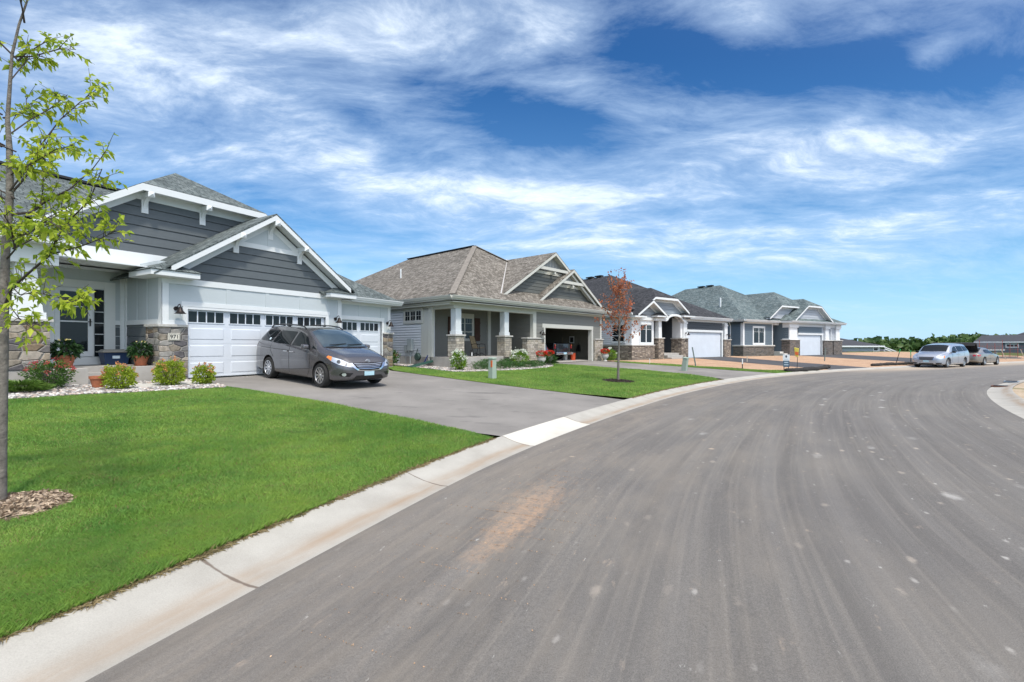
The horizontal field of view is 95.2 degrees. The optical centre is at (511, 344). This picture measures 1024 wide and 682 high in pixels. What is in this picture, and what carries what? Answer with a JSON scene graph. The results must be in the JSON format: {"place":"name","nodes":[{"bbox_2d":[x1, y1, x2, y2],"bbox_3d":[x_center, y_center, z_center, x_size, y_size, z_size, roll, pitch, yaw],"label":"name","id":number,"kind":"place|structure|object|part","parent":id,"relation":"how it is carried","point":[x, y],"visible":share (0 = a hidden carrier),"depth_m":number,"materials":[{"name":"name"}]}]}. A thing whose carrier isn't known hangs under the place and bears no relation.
{"place":"outdoors","nodes":[
{"label":"outdoors","id":0,"kind":"place"},
{"bbox_2d":[89,381,198,387],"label":"walkway","id":1,"kind":"structure","parent":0,"point":[156,384],"depth_m":12.48,"materials":[{"name":"concrete"}]},
{"bbox_2d":[0,386,491,637],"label":"lawn","id":2,"kind":"structure","parent":0,"point":[309,424],"depth_m":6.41,"materials":[{"name":"green plant"}]},
{"bbox_2d":[0,488,74,521],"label":"mulch","id":3,"kind":"object","parent":2,"relation":"on","point":[20,504],"visible":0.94,"depth_m":4.17,"materials":[{"name":"beige gravel"}]},
{"bbox_2d":[0,0,133,500],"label":"young tree","id":4,"kind":"object","parent":3,"relation":"on","point":[9,234],"visible":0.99,"depth_m":4.21,"materials":[{"name":"green plant"}]},
{"bbox_2d":[0,437,495,643],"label":"curb","id":5,"kind":"structure","parent":2,"relation":"on","point":[202,556],"depth_m":3.44,"materials":[{"name":"grey concrete"}]},
{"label":"stone bed","id":6,"kind":"structure","parent":2,"relation":"on","visible":0},
{"bbox_2d":[17,357,78,387],"bbox_3d":[-10.985,0.698,11.125,0.970,0.827,1.000,0,0,0],"label":"red bloom shrub","id":7,"kind":"object","parent":6,"relation":"on","point":[61,381],"visible":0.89,"depth_m":11.02,"materials":[{"name":"green plant"}]},
{"bbox_2d":[8,379,225,398],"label":"pebbles","id":8,"kind":"object","parent":6,"relation":"on","point":[75,389],"visible":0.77,"depth_m":11.14,"materials":[{"name":"white gravel"}]},
{"bbox_2d":[8,378,56,391],"bbox_3d":[-10.941,0.894,10.429,1.175,0.326,1.011,0,0,0],"label":"juniper","id":9,"kind":"object","parent":8,"relation":"on","point":[27,385],"visible":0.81,"depth_m":10.34,"materials":[{"name":"green plant"}]},
{"bbox_2d":[88,376,104,387],"bbox_3d":[-10.213,0.921,11.528,0.347,0.300,0.347,0,0,0],"label":"plant pot","id":10,"kind":"object","parent":8,"relation":"on","point":[95,381],"visible":0.66,"depth_m":11.41,"materials":[{"name":"ceramic"}]},
{"bbox_2d":[98,361,138,388],"bbox_3d":[-9.625,0.784,11.463,0.760,0.764,0.785,0,0,-27],"label":"spirea shrub","id":11,"kind":"object","parent":6,"relation":"on","point":[123,373],"visible":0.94,"depth_m":11.35,"materials":[{"name":"green plant"}]},
{"bbox_2d":[150,356,186,384],"bbox_3d":[-9.221,0.722,12.587,0.811,0.856,0.830,0,0,40],"label":"spirea shrub","id":12,"kind":"object","parent":6,"relation":"on","point":[175,374],"visible":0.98,"depth_m":12.48,"materials":[{"name":"green plant"}]},
{"bbox_2d":[190,362,216,383],"bbox_3d":[-8.549,0.817,12.992,0.650,0.697,0.664,0,0,-19],"label":"spirea shrub","id":13,"kind":"object","parent":6,"relation":"on","point":[203,369],"visible":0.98,"depth_m":12.88,"materials":[{"name":"green plant"}]},
{"bbox_2d":[204,369,621,435],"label":"driveway","id":14,"kind":"structure","parent":0,"point":[488,408],"depth_m":12.11,"materials":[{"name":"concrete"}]},
{"bbox_2d":[256,323,388,386],"bbox_3d":[-6.125,0.251,15.026,5.103,1.786,2.316,3,2,37],"label":"minivan","id":15,"kind":"object","parent":14,"relation":"on","point":[321,356],"visible":1,"depth_m":14.03,"materials":[{"name":"grey paint"}]},
{"bbox_3d":[-7.986,-0.312,15.409,1.052,0.371,0.238,3,2,37],"label":"side window","id":16,"kind":"part","parent":15,"relation":"part of","materials":[{"name":"black glass"}]},
{"bbox_3d":[-7.164,-0.243,14.766,1.140,0.426,0.223,3,2,37],"label":"side window","id":17,"kind":"part","parent":15,"relation":"part of","materials":[{"name":"black glass"}]},
{"bbox_3d":[-6.277,-0.163,14.102,1.001,0.445,0.221,3,2,37],"label":"side window","id":18,"kind":"part","parent":15,"relation":"part of","materials":[{"name":"black glass"}]},
{"bbox_2d":[0,0,1023,340],"label":"sky","id":19,"kind":"structure","parent":0,"point":[861,161],"materials":[{"name":"blue"}]},
{"bbox_2d":[389,363,718,397],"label":"lawn","id":20,"kind":"structure","parent":0,"point":[624,376],"depth_m":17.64,"materials":[{"name":"green plant"}]},
{"bbox_2d":[393,349,400,364],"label":"dark green shrub","id":21,"kind":"object","parent":20,"relation":"on","point":[395,357],"visible":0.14,"depth_m":22.58,"materials":[{"name":"green plant"}]},
{"bbox_2d":[406,355,432,366],"bbox_3d":[-4.332,0.771,22.059,0.390,0.538,1.394,0,0,41],"label":"splash trough","id":22,"kind":"object","parent":20,"relation":"on","point":[423,363],"visible":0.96,"depth_m":22.05,"materials":[{"name":"teal plastic"}]},
{"bbox_2d":[488,357,496,378],"bbox_3d":[-0.750,0.895,17.900,0.252,0.820,0.252,0,0,40],"label":"utility pedestal","id":23,"kind":"object","parent":20,"relation":"on","point":[492,373],"visible":0.94,"depth_m":17.81,"materials":[{"name":"green plastic"}]},
{"bbox_2d":[594,268,646,379],"bbox_3d":[4.334,-0.783,18.529,1.858,4.544,1.710,0,0,-21],"label":"red maple sapling","id":24,"kind":"object","parent":20,"relation":"on","point":[617,291],"visible":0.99,"depth_m":18.56,"materials":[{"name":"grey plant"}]},
{"bbox_2d":[630,379,723,397],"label":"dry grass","id":25,"kind":"structure","parent":20,"relation":"on","point":[674,387],"depth_m":16.81,"materials":[{"name":"green plant"}]},
{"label":"stone bed","id":26,"kind":"structure","parent":20,"relation":"on","visible":0},
{"bbox_2d":[449,349,468,369],"bbox_3d":[-2.381,0.689,20.867,0.872,1.057,0.894,0,0,0],"label":"hydrangea","id":27,"kind":"object","parent":26,"relation":"on","point":[458,364],"visible":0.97,"depth_m":20.74,"materials":[{"name":"green plant"}]},
{"bbox_2d":[394,363,553,371],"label":"pebbles","id":28,"kind":"object","parent":26,"relation":"on","point":[464,370],"visible":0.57,"depth_m":21.90,"materials":[{"name":"white gravel"}]},
{"bbox_2d":[470,360,488,368],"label":"evergreen shrub","id":29,"kind":"object","parent":26,"relation":"on","point":[480,364],"visible":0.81,"depth_m":21.51,"materials":[{"name":"green plant"}]},
{"bbox_2d":[478,358,488,366],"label":"evergreen shrub","id":30,"kind":"object","parent":26,"relation":"on","point":[486,360],"visible":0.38,"depth_m":22.50,"materials":[{"name":"green plant"}]},
{"bbox_2d":[496,361,511,368],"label":"evergreen shrub","id":31,"kind":"object","parent":26,"relation":"on","point":[501,362],"visible":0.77,"depth_m":22.23,"materials":[{"name":"green plant"}]},
{"bbox_2d":[504,360,524,367],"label":"evergreen shrub","id":32,"kind":"object","parent":26,"relation":"on","point":[515,364],"visible":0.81,"depth_m":22.89,"materials":[{"name":"green plant"}]},
{"bbox_2d":[509,347,530,364],"bbox_3d":[0.399,0.672,24.215,1.170,1.152,1.274,0,0,0],"label":"hydrangea","id":33,"kind":"object","parent":26,"relation":"on","point":[524,355],"visible":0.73,"depth_m":24.03,"materials":[{"name":"white plant"}]},
{"bbox_2d":[519,361,539,367],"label":"evergreen shrub","id":34,"kind":"object","parent":26,"relation":"on","point":[531,362],"visible":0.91,"depth_m":23.48,"materials":[{"name":"green plant"}]},
{"bbox_2d":[526,359,546,365],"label":"evergreen shrub","id":35,"kind":"object","parent":26,"relation":"on","point":[542,362],"visible":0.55,"depth_m":24.43,"materials":[{"name":"green plant"}]},
{"bbox_2d":[536,350,546,363],"bbox_3d":[1.612,0.717,25.428,0.663,0.846,0.646,0,0,0],"label":"flower urn","id":36,"kind":"object","parent":26,"relation":"on","point":[543,358],"visible":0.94,"depth_m":25.28,"materials":[{"name":"concrete"}]},
{"bbox_2d":[545,350,554,364],"bbox_3d":[2.084,0.702,26.274,0.655,0.851,0.641,0,0,0],"label":"flower urn","id":37,"kind":"object","parent":26,"relation":"on","point":[552,352],"visible":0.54,"depth_m":26.12,"materials":[{"name":"concrete"}]},
{"bbox_2d":[544,352,558,364],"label":"grass tuft","id":38,"kind":"object","parent":26,"relation":"on","point":[554,361],"visible":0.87,"depth_m":25.54,"materials":[{"name":"green plant"}]},
{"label":"mulch bed","id":39,"kind":"structure","parent":20,"relation":"on","visible":0},
{"bbox_2d":[602,378,632,381],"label":"mulch","id":40,"kind":"object","parent":39,"relation":"on","point":[619,380],"visible":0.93,"depth_m":18.30,"materials":[{"name":"brown wood"}]},
{"bbox_2d":[85,363,1023,681],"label":"road","id":41,"kind":"structure","parent":0,"point":[847,527],"depth_m":3.50,"materials":[{"name":"grey asphalt"}]},
{"bbox_2d":[270,448,629,677],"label":"dirt crumbs","id":42,"kind":"object","parent":41,"relation":"on","point":[485,542],"visible":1,"depth_m":3.92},
{"bbox_2d":[0,361,1023,681],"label":"kerb and gutter","id":43,"kind":"structure","parent":41,"relation":"on","point":[82,645],"depth_m":3.33,"materials":[{"name":"concrete"}]},
{"bbox_2d":[912,343,968,367],"bbox_3d":[31.876,0.768,34.787,5.099,1.744,2.280,0,0,-30],"label":"minivan","id":44,"kind":"object","parent":41,"relation":"on","point":[945,355],"visible":1,"depth_m":33.89,"materials":[{"name":"silver metal"}]},
{"bbox_3d":[32.873,0.292,34.362,1.100,0.410,0.157,0,0,-30],"label":"side window","id":45,"kind":"part","parent":44,"relation":"part of","materials":[{"name":"black glass"}]},
{"bbox_2d":[956,343,999,365],"bbox_3d":[37.976,0.754,38.287,4.858,1.772,2.120,0,0,-29],"label":"sedan","id":46,"kind":"object","parent":41,"relation":"on","point":[983,356],"visible":0.62,"depth_m":37.08,"materials":[{"name":"silver paint"}]},
{"bbox_2d":[987,380,1023,418],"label":"kerb and gutter","id":47,"kind":"structure","parent":41,"relation":"on","point":[1008,399],"depth_m":14.05,"materials":[{"name":"concrete"}]},
{"bbox_2d":[991,385,1007,386],"bbox_3d":[19.069,1.611,18.249,0.550,0.048,0.500,0,0,-40],"label":"storm grate","id":48,"kind":"object","parent":47,"relation":"on","point":[999,385],"visible":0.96,"depth_m":18.21,"materials":[{"name":"metal"}]},
{"bbox_2d":[135,351,1023,437],"bbox_3d":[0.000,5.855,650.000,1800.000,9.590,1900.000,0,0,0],"label":"ground","id":49,"kind":"structure","parent":0,"point":[998,353],"depth_m":23.48,"materials":[{"name":"beige soil"}]},
{"bbox_2d":[0,161,403,385],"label":"house","id":50,"kind":"structure","parent":49,"relation":"on","point":[193,274],"depth_m":14.56,"materials":[{"name":"grey paint"}]},
{"bbox_2d":[50,338,83,367],"bbox_3d":[-11.488,0.203,12.014,0.774,0.787,0.763,0,0,0],"label":"potted plant","id":51,"kind":"object","parent":50,"relation":"on","point":[75,352],"visible":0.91,"depth_m":11.94,"materials":[{"name":"green plant"}]},
{"bbox_2d":[39,276,114,365],"bbox_3d":[-12.635,-0.655,13.668,0.100,2.490,1.700,0,0,30],"label":"entry door","id":52,"kind":"structure","parent":50,"relation":"in","point":[96,331],"depth_m":13.82,"materials":[{"name":"paint"}]},
{"bbox_2d":[95,349,128,364],"bbox_3d":[-11.969,0.368,14.078,0.520,0.460,0.740,0,0,30],"label":"storage tote","id":53,"kind":"object","parent":50,"relation":"on","point":[110,356],"visible":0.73,"depth_m":13.89,"materials":[{"name":"blue plastic"}]},
{"bbox_2d":[125,340,153,365],"bbox_3d":[-10.581,0.228,13.326,0.733,0.737,0.699,0,0,0],"label":"potted plant","id":54,"kind":"object","parent":50,"relation":"on","point":[141,357],"visible":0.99,"depth_m":13.22,"materials":[{"name":"green plant"}]},
{"bbox_2d":[188,309,323,377],"bbox_3d":[-8.601,-0.060,16.194,0.070,2.120,4.890,0,0,30],"label":"garage door","id":55,"kind":"structure","parent":50,"relation":"in","point":[229,341],"depth_m":15.18,"materials":[{"name":"paint"}]},
{"bbox_2d":[342,320,379,353],"bbox_3d":[-6.606,-0.015,20.160,0.070,2.070,2.430,0,0,30],"label":"garage door","id":56,"kind":"structure","parent":50,"relation":"in","point":[368,332],"depth_m":20.50,"materials":[{"name":"paint"}]},
{"bbox_2d":[355,245,611,367],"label":"house","id":57,"kind":"structure","parent":49,"relation":"on","point":[498,307],"depth_m":26.12,"materials":[{"name":"grey paint"}]},
{"bbox_2d":[403,307,422,323],"bbox_3d":[-5.007,-1.460,23.619,1.610,0.780,0.050,0,0,41],"label":"window","id":58,"kind":"structure","parent":57,"relation":"in","point":[410,315],"depth_m":23.59,"materials":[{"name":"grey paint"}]},
{"bbox_2d":[461,313,473,340],"bbox_3d":[-2.555,-0.945,25.263,0.050,1.490,1.370,0,0,41],"label":"window","id":59,"kind":"structure","parent":57,"relation":"in","point":[467,320],"depth_m":25.43,"materials":[{"name":"white glass"}]},
{"bbox_2d":[469,336,485,355],"bbox_3d":[-1.824,0.064,24.493,0.764,1.077,0.605,0,0,29],"label":"patio chair","id":60,"kind":"object","parent":57,"relation":"on","point":[474,344],"visible":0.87,"depth_m":24.55,"materials":[{"name":"beige fabric"}]},
{"bbox_2d":[569,336,573,342],"bbox_3d":[4.205,-0.350,32.873,0.400,0.500,0.035,0,0,41],"label":"wall sign","id":61,"kind":"object","parent":57,"relation":"attached to","point":[571,339],"visible":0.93,"depth_m":32.87,"materials":[{"name":"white paint"}]},
{"bbox_2d":[557,359,591,362],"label":"garage slab","id":62,"kind":"structure","parent":57,"relation":"in","point":[567,360],"depth_m":30.32,"materials":[{"name":"concrete"}]},
{"bbox_2d":[545,343,572,359],"bbox_3d":[1.261,0.155,31.646,5.683,1.820,1.916,0,0,41],"label":"pickup truck","id":63,"kind":"object","parent":62,"relation":"on","point":[559,349],"visible":0.2,"depth_m":29.70,"materials":[{"name":"black paint"}]},
{"bbox_2d":[570,352,575,359],"bbox_3d":[4.013,0.775,30.832,0.394,0.570,0.400,0,0,41],"label":"red bucket","id":64,"kind":"object","parent":62,"relation":"on","point":[572,356],"visible":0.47,"depth_m":30.69,"materials":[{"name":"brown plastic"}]},
{"bbox_2d":[600,349,609,360],"bbox_3d":[6.135,0.661,30.830,0.655,0.841,0.659,0,0,0],"label":"flower urn","id":65,"kind":"object","parent":49,"relation":"on","point":[605,355],"visible":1,"depth_m":30.69,"materials":[{"name":"concrete"}]},
{"bbox_2d":[581,275,732,359],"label":"house","id":66,"kind":"structure","parent":49,"relation":"on","point":[675,328],"depth_m":36.19,"materials":[{"name":"grey paint"}]},
{"bbox_2d":[611,323,625,342],"bbox_3d":[7.654,-0.825,33.765,0.050,1.450,1.350,0,0,-37],"label":"window","id":67,"kind":"structure","parent":66,"relation":"in","point":[614,334],"depth_m":33.81,"materials":[{"name":"white paint"}]},
{"bbox_2d":[639,322,652,344],"bbox_3d":[9.702,-0.800,33.805,1.590,1.580,0.050,0,0,-37],"label":"window","id":68,"kind":"structure","parent":66,"relation":"in","point":[646,335],"depth_m":33.82,"materials":[{"name":"white paint"}]},
{"bbox_2d":[688,332,720,357],"bbox_3d":[15.861,0.025,38.652,5.120,2.130,0.062,0,0,-37],"label":"garage door","id":69,"kind":"structure","parent":66,"relation":"in","point":[704,344],"depth_m":38.67,"materials":[{"name":"paint"}]},
{"bbox_2d":[672,285,846,355],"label":"house","id":70,"kind":"structure","parent":49,"relation":"on","point":[768,324],"depth_m":47.24,"materials":[{"name":"grey stone"}]},
{"bbox_2d":[752,326,764,344],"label":"window","id":71,"kind":"structure","parent":70,"relation":"in","point":[758,331],"depth_m":45.15,"materials":[{"name":"white paint"}]},
{"bbox_2d":[797,335,820,354],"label":"garage door","id":72,"kind":"structure","parent":70,"relation":"in","point":[809,344],"depth_m":48.49,"materials":[{"name":"paint"}]},
{"bbox_2d":[794,347,798,364],"bbox_3d":[16.524,0.902,27.148,0.237,1.496,0.152,0,0,35],"label":"yard sign","id":73,"kind":"object","parent":49,"relation":"on","point":[796,350],"visible":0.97,"depth_m":27.09,"materials":[{"name":"yellow plastic"}]},
{"bbox_2d":[840,338,884,350],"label":"house","id":74,"kind":"structure","parent":49,"relation":"on","point":[850,345],"depth_m":74.99,"materials":[{"name":"white"}]},
{"bbox_2d":[880,347,894,350],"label":"house","id":75,"kind":"structure","parent":49,"relation":"on","point":[884,349],"depth_m":75.39,"materials":[{"name":"white"}]},
{"bbox_2d":[853,332,1016,350],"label":"woods","id":76,"kind":"object","parent":49,"relation":"on","point":[905,344],"visible":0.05,"depth_m":153.67,"materials":[{"name":"green plant"}]},
{"bbox_2d":[931,343,1004,352],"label":"house","id":77,"kind":"structure","parent":49,"relation":"on","point":[997,347],"depth_m":93.17,"materials":[{"name":"grey"}]},
{"bbox_2d":[974,332,1023,352],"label":"house","id":78,"kind":"structure","parent":49,"relation":"on","point":[1010,342],"depth_m":97.43,"materials":[{"name":"grey"}]},
{"bbox_2d":[1005,343,1018,347],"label":"window","id":79,"kind":"structure","parent":78,"relation":"in","point":[1007,345],"depth_m":96.43,"materials":[{"name":"white paint"}]},
{"bbox_2d":[553,361,773,378],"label":"driveway","id":80,"kind":"structure","parent":0,"point":[721,374],"depth_m":25.79,"materials":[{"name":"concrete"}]},
{"bbox_2d":[681,357,688,370],"bbox_3d":[9.230,1.040,24.944,0.273,0.760,0.273,12,11,39],"label":"utility pedestal","id":81,"kind":"object","parent":80,"relation":"on","point":[684,367],"visible":0.88,"depth_m":24.84,"materials":[{"name":"green plastic"}]},
{"bbox_2d":[607,358,827,369],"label":"dirt ground","id":82,"kind":"structure","parent":0,"point":[708,362],"depth_m":31.22,"materials":[{"name":"beige soil"}]},
{"bbox_2d":[606,347,617,360],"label":"hydrangea","id":83,"kind":"object","parent":82,"relation":"on","point":[613,355],"visible":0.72,"depth_m":31.60,"materials":[{"name":"green plant"}]},
{"bbox_2d":[784,364,830,371],"bbox_3d":[18.218,1.438,28.374,6.497,0.316,0.654,0,0,-38],"label":"erosion sock","id":84,"kind":"object","parent":82,"relation":"on","point":[808,368],"visible":0.96,"depth_m":27.73,"materials":[{"name":"black fabric"}]},
{"bbox_2d":[693,357,868,369],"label":"driveway","id":85,"kind":"structure","parent":0,"point":[768,362],"depth_m":34.10,"materials":[{"name":"soil"}]},
{"bbox_2d":[731,356,911,367],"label":"dirt ground","id":86,"kind":"structure","parent":0,"point":[839,361],"depth_m":38.76,"materials":[{"name":"beige soil"}]},
{"bbox_2d":[870,362,913,365],"bbox_3d":[28.530,1.438,34.940,6.771,0.274,0.416,0,0,-29],"label":"erosion sock","id":87,"kind":"object","parent":86,"relation":"on","point":[890,363],"visible":0.88,"depth_m":34.69,"materials":[{"name":"black fabric"}]},
{"bbox_2d":[800,354,912,361],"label":"driveway","id":88,"kind":"structure","parent":0,"point":[872,357],"depth_m":45.45,"materials":[{"name":"soil"}]},
{"bbox_2d":[842,352,1023,361],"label":"dirt ground","id":89,"kind":"structure","parent":0,"point":[895,354],"depth_m":53.94,"materials":[{"name":"beige soil"}]},
{"bbox_2d":[979,340,1017,357],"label":"safety fence","id":90,"kind":"object","parent":89,"relation":"on","point":[1002,348],"visible":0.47,"depth_m":49.40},
{"bbox_2d":[999,356,1023,358],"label":"lumber stack","id":91,"kind":"object","parent":89,"relation":"on","point":[1010,357],"visible":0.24,"depth_m":49.50,"materials":[{"name":"beige wood"}]},
{"bbox_2d":[1013,383,1023,398],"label":"verge","id":92,"kind":"structure","parent":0,"point":[1018,389],"depth_m":15.99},
{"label":"lawn","id":93,"kind":"structure","parent":0,"visible":0},
{"bbox_2d":[614,361,789,372],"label":"grass","id":94,"kind":"structure","parent":93,"relation":"on","point":[742,369],"depth_m":27.56,"materials":[{"name":"green plant"}]},
{"bbox_2d":[783,354,789,367],"bbox_3d":[15.775,1.086,26.891,0.340,1.100,0.051,0,0,28],"label":"lot sign","id":95,"kind":"object","parent":93,"relation":"on","point":[786,358],"visible":0.92,"depth_m":26.87,"materials":[{"name":"white plastic"}]}
]}

